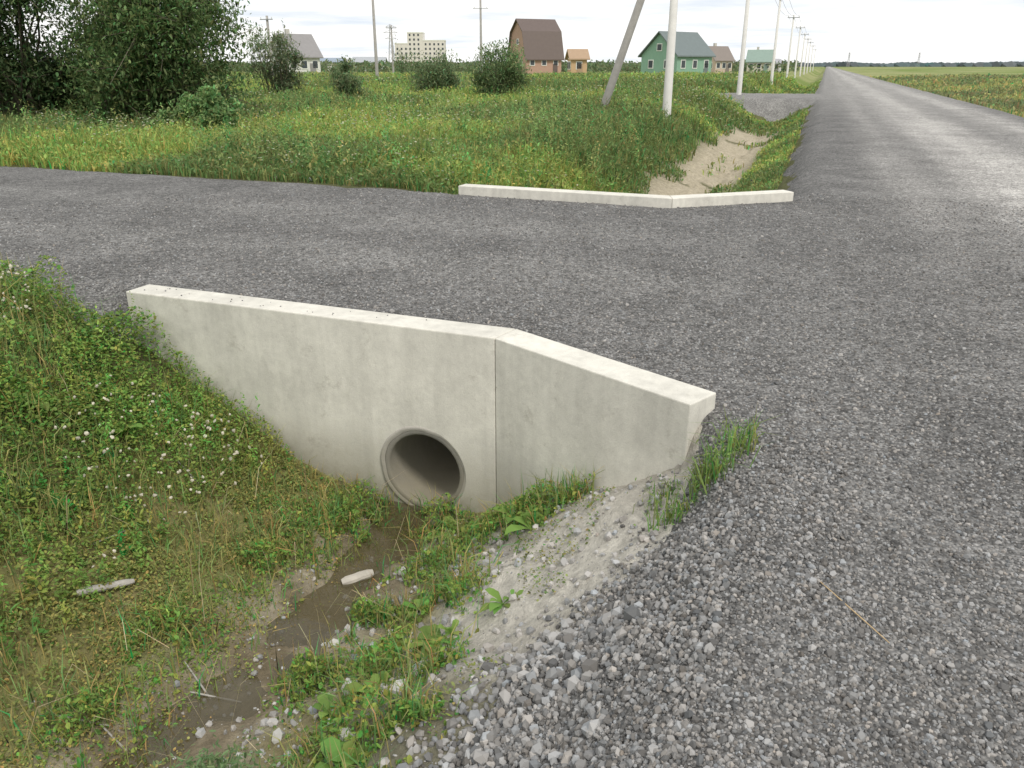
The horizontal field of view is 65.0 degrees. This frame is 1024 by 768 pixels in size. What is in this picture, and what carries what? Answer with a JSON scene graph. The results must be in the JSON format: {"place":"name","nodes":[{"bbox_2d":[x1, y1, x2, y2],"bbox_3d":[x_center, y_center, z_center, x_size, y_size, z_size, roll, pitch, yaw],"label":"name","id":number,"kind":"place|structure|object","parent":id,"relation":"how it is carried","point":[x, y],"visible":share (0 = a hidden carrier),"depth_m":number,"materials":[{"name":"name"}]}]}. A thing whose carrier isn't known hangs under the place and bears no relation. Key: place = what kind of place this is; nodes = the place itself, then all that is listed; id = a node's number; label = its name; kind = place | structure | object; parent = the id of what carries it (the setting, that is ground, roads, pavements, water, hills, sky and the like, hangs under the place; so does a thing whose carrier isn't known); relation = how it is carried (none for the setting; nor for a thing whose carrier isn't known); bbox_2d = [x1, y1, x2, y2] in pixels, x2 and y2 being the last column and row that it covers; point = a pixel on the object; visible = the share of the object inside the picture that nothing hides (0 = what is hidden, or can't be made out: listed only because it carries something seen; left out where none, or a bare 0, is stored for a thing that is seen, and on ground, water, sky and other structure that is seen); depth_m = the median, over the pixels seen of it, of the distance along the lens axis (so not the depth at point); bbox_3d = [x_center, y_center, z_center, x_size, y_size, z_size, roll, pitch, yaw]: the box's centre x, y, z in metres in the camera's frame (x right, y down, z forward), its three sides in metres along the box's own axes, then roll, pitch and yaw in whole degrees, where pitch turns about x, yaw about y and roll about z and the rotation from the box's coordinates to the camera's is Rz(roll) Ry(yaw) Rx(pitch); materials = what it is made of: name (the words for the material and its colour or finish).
{"place":"outdoors","nodes":[
{"label":"outdoors","id":0,"kind":"place"},
{"bbox_2d":[103,499,446,767],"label":"water","id":1,"kind":"structure","parent":0,"point":[220,706],"depth_m":4.37,"materials":[{"name":"brown liquid"}]},
{"bbox_2d":[341,569,373,584],"bbox_3d":[-0.922,1.165,4.808,0.196,0.079,0.065,-8,23,-19],"label":"weathered log","id":2,"kind":"object","parent":1,"relation":"in","point":[357,576],"visible":0.94,"depth_m":4.79,"materials":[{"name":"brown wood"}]},
{"bbox_2d":[272,42,320,73],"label":"walls","id":3,"kind":"structure","parent":0,"point":[309,60],"depth_m":126.59,"materials":[{"name":"white paint"}]},
{"bbox_2d":[271,33,323,57],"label":"roof","id":4,"kind":"structure","parent":3,"relation":"on","point":[308,46],"depth_m":126.65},
{"bbox_2d":[310,63,315,73],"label":"door","id":5,"kind":"structure","parent":3,"relation":"attached to","point":[312,68],"depth_m":127.03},
{"bbox_2d":[0,166,784,402],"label":"gravel driveway","id":6,"kind":"structure","parent":0,"point":[23,188],"depth_m":7.64,"materials":[{"name":"grey gravel"}]},
{"bbox_2d":[0,67,1023,767],"bbox_3d":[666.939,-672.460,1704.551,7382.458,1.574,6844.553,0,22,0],"label":"ground","id":7,"kind":"structure","parent":0,"point":[694,181],"depth_m":4.15,"materials":[{"name":"soil"}]},
{"bbox_2d":[0,383,57,410],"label":"broadleaf weed","id":8,"kind":"object","parent":7,"relation":"on","point":[46,403],"visible":0.39,"depth_m":4.93,"materials":[{"name":"green plant"}]},
{"bbox_2d":[0,0,93,118],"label":"willow bush","id":9,"kind":"object","parent":7,"relation":"on","point":[27,73],"visible":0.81,"depth_m":24.19,"materials":[{"name":"green plant"}]},
{"bbox_2d":[59,715,109,725],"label":"twig","id":10,"kind":"object","parent":7,"relation":"on","point":[82,720],"visible":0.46,"depth_m":3.66,"materials":[{"name":"brown wood"}]},
{"bbox_2d":[76,579,134,595],"bbox_3d":[-2.157,1.078,4.268,0.283,0.075,0.043,-17,27,-36],"label":"weathered log","id":11,"kind":"object","parent":7,"relation":"on","point":[123,582],"visible":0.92,"depth_m":4.26,"materials":[{"name":"grey wood"}]},
{"bbox_2d":[56,3,156,114],"bbox_3d":[-13.261,-10.712,26.863,3.835,3.912,3.870,-12,24,-27],"label":"willow bush","id":12,"kind":"object","parent":7,"relation":"on","point":[77,13],"visible":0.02,"depth_m":25.66,"materials":[{"name":"green plant"}]},
{"bbox_2d":[92,717,125,750],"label":"twig","id":13,"kind":"object","parent":7,"relation":"on","point":[109,733],"visible":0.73,"depth_m":3.62,"materials":[{"name":"grey wood"}]},
{"bbox_2d":[93,420,143,439],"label":"broadleaf weed","id":14,"kind":"object","parent":7,"relation":"on","point":[137,425],"visible":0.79,"depth_m":5.07,"materials":[{"name":"green plant"}]},
{"bbox_2d":[1,259,262,567],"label":"clover flowers","id":15,"kind":"object","parent":7,"relation":"on","point":[86,433],"visible":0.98,"depth_m":5.12,"materials":[{"name":"white plant"}]},
{"bbox_2d":[40,0,273,124],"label":"willow bush","id":16,"kind":"object","parent":7,"relation":"on","point":[136,58],"visible":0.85,"depth_m":22.80,"materials":[{"name":"green plant"}]},
{"bbox_2d":[148,92,196,129],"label":"leafy shrub","id":17,"kind":"object","parent":7,"relation":"on","point":[183,113],"visible":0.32,"depth_m":20.95,"materials":[{"name":"green plant"}]},
{"bbox_2d":[0,252,388,767],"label":"bank weeds","id":18,"kind":"object","parent":7,"relation":"on","point":[10,289],"visible":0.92,"depth_m":4.90,"materials":[{"name":"green plant"}]},
{"bbox_2d":[184,662,206,691],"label":"twig","id":19,"kind":"object","parent":7,"relation":"on","point":[196,678],"visible":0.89,"depth_m":3.99,"materials":[{"name":"grey wood"}]},
{"bbox_2d":[190,691,215,696],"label":"twig","id":20,"kind":"object","parent":7,"relation":"on","point":[203,694],"visible":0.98,"depth_m":3.91,"materials":[{"name":"grey wood"}]},
{"bbox_2d":[172,76,245,131],"bbox_3d":[-7.608,-6.937,20.325,1.983,1.637,1.741,0,22,0],"label":"leafy shrub","id":21,"kind":"object","parent":7,"relation":"on","point":[208,99],"visible":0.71,"depth_m":20.02,"materials":[{"name":"green plant"}]},
{"bbox_2d":[0,320,458,767],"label":"dry straw","id":22,"kind":"object","parent":7,"relation":"on","point":[206,591],"visible":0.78,"depth_m":4.26,"materials":[{"name":"beige plant"}]},
{"bbox_2d":[148,725,313,767],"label":"mugwort plant","id":23,"kind":"object","parent":7,"relation":"on","point":[210,758],"visible":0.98,"depth_m":3.12,"materials":[{"name":"green plant"}]},
{"bbox_2d":[260,16,272,69],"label":"utility pole","id":24,"kind":"object","parent":7,"relation":"on","point":[267,22],"visible":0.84,"depth_m":82.22,"materials":[{"name":"concrete"}]},
{"bbox_2d":[241,18,309,95],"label":"willow bush","id":25,"kind":"object","parent":7,"relation":"on","point":[286,78],"visible":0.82,"depth_m":41.45,"materials":[{"name":"green plant"}]},
{"bbox_2d":[0,466,615,767],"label":"ditch weeds","id":26,"kind":"object","parent":7,"relation":"on","point":[406,708],"visible":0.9,"depth_m":4.07,"materials":[{"name":"green plant"}]},
{"bbox_2d":[313,693,348,726],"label":"broadleaf weed","id":27,"kind":"object","parent":7,"relation":"on","point":[321,700],"visible":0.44,"depth_m":3.59,"materials":[{"name":"green plant"}]},
{"bbox_2d":[320,58,341,69],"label":"shed","id":28,"kind":"structure","parent":7,"relation":"on","point":[329,59],"depth_m":267.72,"materials":[{"name":"grey metal"}]},
{"bbox_2d":[315,736,367,767],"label":"broadleaf weed","id":29,"kind":"object","parent":7,"relation":"on","point":[337,760],"visible":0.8,"depth_m":3.13,"materials":[{"name":"green plant"}]},
{"bbox_2d":[323,55,371,98],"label":"willow bush","id":30,"kind":"object","parent":7,"relation":"on","point":[341,80],"visible":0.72,"depth_m":37.74,"materials":[{"name":"green plant"}]},
{"bbox_2d":[342,671,394,706],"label":"broadleaf weed","id":31,"kind":"object","parent":7,"relation":"on","point":[374,678],"visible":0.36,"depth_m":3.60,"materials":[{"name":"green plant"}]},
{"bbox_2d":[352,57,386,68],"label":"shed","id":32,"kind":"structure","parent":7,"relation":"on","point":[362,59],"depth_m":258.28,"materials":[{"name":"grey metal"}]},
{"bbox_2d":[0,79,744,191],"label":"tall weeds","id":33,"kind":"object","parent":7,"relation":"on","point":[276,155],"visible":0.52,"depth_m":16.29,"materials":[{"name":"green plant"}]},
{"bbox_2d":[372,0,378,75],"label":"utility pole","id":34,"kind":"object","parent":7,"relation":"on","point":[375,44],"visible":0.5,"depth_m":82.71,"materials":[{"name":"concrete"}]},
{"bbox_2d":[383,24,397,61],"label":"transmission tower","id":35,"kind":"structure","parent":7,"relation":"on","point":[389,59],"depth_m":644.66,"materials":[{"name":"metal"}]},
{"bbox_2d":[386,25,395,72],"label":"utility pole","id":36,"kind":"object","parent":7,"relation":"on","point":[392,49],"visible":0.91,"depth_m":110.70,"materials":[{"name":"concrete"}]},
{"bbox_2d":[26,76,759,185],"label":"meadow flowers","id":37,"kind":"object","parent":7,"relation":"on","point":[390,118],"visible":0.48,"depth_m":21.05,"materials":[{"name":"yellow plant"}]},
{"bbox_2d":[0,69,820,194],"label":"meadow grass","id":38,"kind":"structure","parent":7,"relation":"on","point":[134,147],"depth_m":18.43,"materials":[{"name":"green plant"}]},
{"bbox_2d":[402,596,427,617],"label":"broadleaf weed","id":39,"kind":"object","parent":7,"relation":"on","point":[411,607],"visible":0.38,"depth_m":4.33,"materials":[{"name":"green plant"}]},
{"bbox_2d":[394,32,445,62],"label":"apartment block","id":40,"kind":"structure","parent":7,"relation":"on","point":[417,41],"depth_m":565.73,"materials":[{"name":"beige concrete"}]},
{"bbox_2d":[126,284,715,512],"bbox_3d":[-0.814,0.398,5.514,4.398,1.700,0.646,12,25,27],"label":"concrete headwall","id":41,"kind":"object","parent":7,"relation":"on","point":[344,391],"visible":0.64,"depth_m":5.26,"materials":[{"name":"grey concrete"}]},
{"bbox_2d":[380,426,465,508],"bbox_3d":[0.374,-0.399,7.963,0.674,0.674,5.705,8,23,19],"label":"culvert pipe","id":42,"kind":"object","parent":41,"relation":"in","point":[421,457],"visible":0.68,"depth_m":5.73,"materials":[{"name":"concrete"}]},
{"bbox_2d":[386,33,464,94],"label":"willow bush","id":43,"kind":"object","parent":7,"relation":"on","point":[434,77],"visible":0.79,"depth_m":41.37,"materials":[{"name":"green plant"}]},
{"bbox_2d":[51,57,801,73],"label":"distant scrub","id":44,"kind":"object","parent":7,"relation":"on","point":[596,66],"visible":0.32,"depth_m":216.75,"materials":[{"name":"green plant"}]},
{"bbox_2d":[411,619,459,657],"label":"broadleaf weed","id":45,"kind":"object","parent":7,"relation":"on","point":[425,630],"visible":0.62,"depth_m":3.73,"materials":[{"name":"green plant"}]},
{"bbox_2d":[33,432,853,767],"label":"crushed rock","id":46,"kind":"object","parent":7,"relation":"on","point":[585,652],"visible":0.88,"depth_m":2.89,"materials":[{"name":"gravel"}]},
{"bbox_2d":[425,516,466,542],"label":"broadleaf weed","id":47,"kind":"object","parent":7,"relation":"on","point":[445,534],"visible":0.48,"depth_m":5.20,"materials":[{"name":"green plant"}]},
{"bbox_2d":[473,0,487,70],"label":"utility pole","id":48,"kind":"object","parent":7,"relation":"on","point":[480,8],"visible":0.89,"depth_m":125.94,"materials":[{"name":"concrete"}]},
{"bbox_2d":[466,37,534,97],"bbox_3d":[-0.534,-15.176,39.145,3.317,3.160,3.666,0,22,0],"label":"willow bush","id":49,"kind":"object","parent":7,"relation":"on","point":[508,73],"visible":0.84,"depth_m":38.49,"materials":[{"name":"green plant"}]},
{"bbox_2d":[479,587,523,613],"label":"broadleaf weed","id":50,"kind":"object","parent":7,"relation":"on","point":[495,607],"visible":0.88,"depth_m":3.77,"materials":[{"name":"green plant"}]},
{"bbox_2d":[492,496,528,524],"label":"broadleaf weed","id":51,"kind":"object","parent":7,"relation":"on","point":[508,518],"visible":0.33,"depth_m":4.84,"materials":[{"name":"green plant"}]},
{"bbox_2d":[505,506,549,533],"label":"broadleaf weed","id":52,"kind":"object","parent":7,"relation":"on","point":[522,519],"visible":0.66,"depth_m":4.59,"materials":[{"name":"green plant"}]},
{"bbox_2d":[565,49,589,73],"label":"wooden shed","id":53,"kind":"structure","parent":7,"relation":"on","point":[577,59],"depth_m":138.18,"materials":[{"name":"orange wood"}]},
{"bbox_2d":[577,64,582,72],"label":"door","id":54,"kind":"structure","parent":53,"relation":"in","point":[581,66],"depth_m":138.42,"materials":[{"name":"brown wood"}]},
{"bbox_2d":[210,61,1023,66],"bbox_3d":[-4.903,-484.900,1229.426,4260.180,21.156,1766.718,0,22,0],"label":"distant treeline","id":55,"kind":"object","parent":7,"relation":"on","point":[940,64],"visible":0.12,"depth_m":1445.30,"materials":[{"name":"plant"}]},
{"bbox_2d":[458,184,793,207],"bbox_3d":[1.423,-1.737,10.729,4.419,1.630,0.964,3,22,7],"label":"concrete headwall","id":56,"kind":"object","parent":7,"relation":"on","point":[681,201],"visible":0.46,"depth_m":10.29,"materials":[{"name":"grey concrete"}]},
{"bbox_2d":[600,0,677,117],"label":"utility pole","id":57,"kind":"object","parent":7,"relation":"on","point":[669,66],"visible":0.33,"depth_m":26.23,"materials":[{"name":"concrete"}]},
{"bbox_2d":[627,472,686,515],"bbox_3d":[0.703,0.514,3.921,0.275,0.274,0.295,0,22,0],"label":"grass tuft","id":58,"kind":"object","parent":7,"relation":"on","point":[660,499],"visible":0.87,"depth_m":3.87,"materials":[{"name":"green plant"}]},
{"bbox_2d":[634,470,696,531],"bbox_3d":[0.736,0.538,3.671,0.358,0.317,0.443,0,22,0],"label":"grass tuft","id":59,"kind":"object","parent":7,"relation":"on","point":[670,516],"visible":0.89,"depth_m":3.65,"materials":[{"name":"green plant"}]},
{"bbox_2d":[658,417,772,509],"bbox_3d":[0.912,0.337,3.669,0.529,0.466,0.456,-7,23,-16],"label":"grass tuft","id":60,"kind":"object","parent":7,"relation":"on","point":[713,467],"visible":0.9,"depth_m":3.62,"materials":[{"name":"green plant"}]},
{"bbox_2d":[711,57,731,72],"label":"walls","id":61,"kind":"structure","parent":7,"relation":"on","point":[713,68],"depth_m":187.94,"materials":[{"name":"paint"}]},
{"bbox_2d":[709,46,734,61],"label":"roof","id":62,"kind":"structure","parent":61,"relation":"on","point":[723,53],"depth_m":188.11,"materials":[{"name":"metal"}]},
{"bbox_2d":[693,401,784,459],"bbox_3d":[1.089,0.207,3.721,0.400,0.332,0.493,-6,22,-16],"label":"grass tuft","id":63,"kind":"object","parent":7,"relation":"on","point":[742,441],"visible":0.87,"depth_m":3.71,"materials":[{"name":"green plant"}]},
{"bbox_2d":[736,0,749,94],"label":"utility pole","id":64,"kind":"object","parent":7,"relation":"on","point":[742,59],"visible":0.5,"depth_m":47.86,"materials":[{"name":"concrete"}]},
{"bbox_2d":[775,0,811,40],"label":"power lines","id":65,"kind":"object","parent":64,"relation":"attached to","point":[793,15],"visible":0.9,"depth_m":101.53,"materials":[{"name":"metal"}]},
{"bbox_2d":[746,63,771,72],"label":"walls","id":66,"kind":"structure","parent":7,"relation":"on","point":[762,64],"depth_m":206.80,"materials":[{"name":"beige paint"}]},
{"bbox_2d":[745,49,773,62],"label":"roof","id":67,"kind":"structure","parent":66,"relation":"on","point":[759,56],"depth_m":206.78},
{"bbox_2d":[770,0,780,83],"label":"utility pole","id":68,"kind":"object","parent":7,"relation":"on","point":[774,50],"visible":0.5,"depth_m":75.90,"materials":[{"name":"concrete"}]},
{"bbox_2d":[774,59,783,71],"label":"shed","id":69,"kind":"structure","parent":7,"relation":"on","point":[780,61],"depth_m":230.59,"materials":[{"name":"white"}]},
{"bbox_2d":[786,15,799,77],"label":"utility pole","id":70,"kind":"object","parent":7,"relation":"on","point":[793,17],"visible":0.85,"depth_m":105.39,"materials":[{"name":"concrete"}]},
{"bbox_2d":[794,26,804,77],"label":"utility pole","id":71,"kind":"object","parent":7,"relation":"on","point":[797,52],"visible":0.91,"depth_m":132.65,"materials":[{"name":"concrete"}]},
{"bbox_2d":[799,33,808,75],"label":"utility pole","id":72,"kind":"object","parent":7,"relation":"on","point":[802,53],"visible":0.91,"depth_m":159.58,"materials":[{"name":"concrete"}]},
{"bbox_2d":[803,38,808,74],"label":"utility pole","id":73,"kind":"object","parent":7,"relation":"on","point":[805,57],"visible":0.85,"depth_m":186.96,"materials":[{"name":"concrete"}]},
{"bbox_2d":[806,41,813,72],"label":"utility pole","id":74,"kind":"object","parent":7,"relation":"on","point":[810,42],"visible":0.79,"depth_m":214.68,"materials":[{"name":"concrete"}]},
{"bbox_2d":[870,73,1023,117],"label":"verge grass","id":75,"kind":"structure","parent":7,"relation":"on","point":[1003,93],"depth_m":63.70,"materials":[{"name":"green plant"}]},
{"bbox_2d":[2,0,1023,63],"label":"sky","id":76,"kind":"structure","parent":0,"point":[872,31],"materials":[{"name":"white"}]},
{"bbox_2d":[510,23,560,73],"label":"walls","id":77,"kind":"structure","parent":0,"point":[537,67],"depth_m":156.55,"materials":[{"name":"brick"}]},
{"bbox_2d":[508,18,563,59],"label":"roof","id":78,"kind":"structure","parent":77,"relation":"on","point":[542,39],"depth_m":155.66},
{"bbox_2d":[553,64,557,72],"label":"door","id":79,"kind":"structure","parent":77,"relation":"attached to","point":[555,68],"depth_m":157.54,"materials":[{"name":"brown wood"}]},
{"bbox_2d":[641,34,711,73],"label":"walls","id":80,"kind":"structure","parent":0,"point":[651,52],"depth_m":125.80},
{"bbox_2d":[648,61,652,67],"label":"gable window","id":81,"kind":"structure","parent":80,"relation":"in","point":[650,63],"depth_m":127.04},
{"bbox_2d":[638,31,715,56],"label":"roof","id":82,"kind":"structure","parent":80,"relation":"on","point":[690,44],"depth_m":125.79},
{"bbox_2d":[703,63,708,72],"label":"door","id":83,"kind":"structure","parent":80,"relation":"attached to","point":[705,69],"depth_m":127.18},
{"bbox_2d":[455,67,1023,767],"bbox_3d":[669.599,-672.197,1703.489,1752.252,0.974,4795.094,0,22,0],"label":"gravel road","id":84,"kind":"structure","parent":0,"point":[875,139],"depth_m":4.74,"materials":[{"name":"grey gravel"}]},
{"bbox_2d":[0,188,1023,767],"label":"road gravel stones","id":85,"kind":"object","parent":84,"relation":"on","point":[708,758],"visible":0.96,"depth_m":3.08,"materials":[{"name":"grey gravel"}]},
{"bbox_2d":[821,582,889,643],"bbox_3d":[1.094,0.728,2.578,0.004,0.009,0.320,-7,23,-17],"label":"dry stem","id":86,"kind":"object","parent":85,"relation":"on","point":[856,613],"visible":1,"depth_m":2.56,"materials":[{"name":"plant"}]},
{"bbox_2d":[720,93,811,121],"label":"gravel driveway","id":87,"kind":"structure","parent":0,"point":[770,107],"depth_m":44.35,"materials":[{"name":"grey gravel"}]}
]}

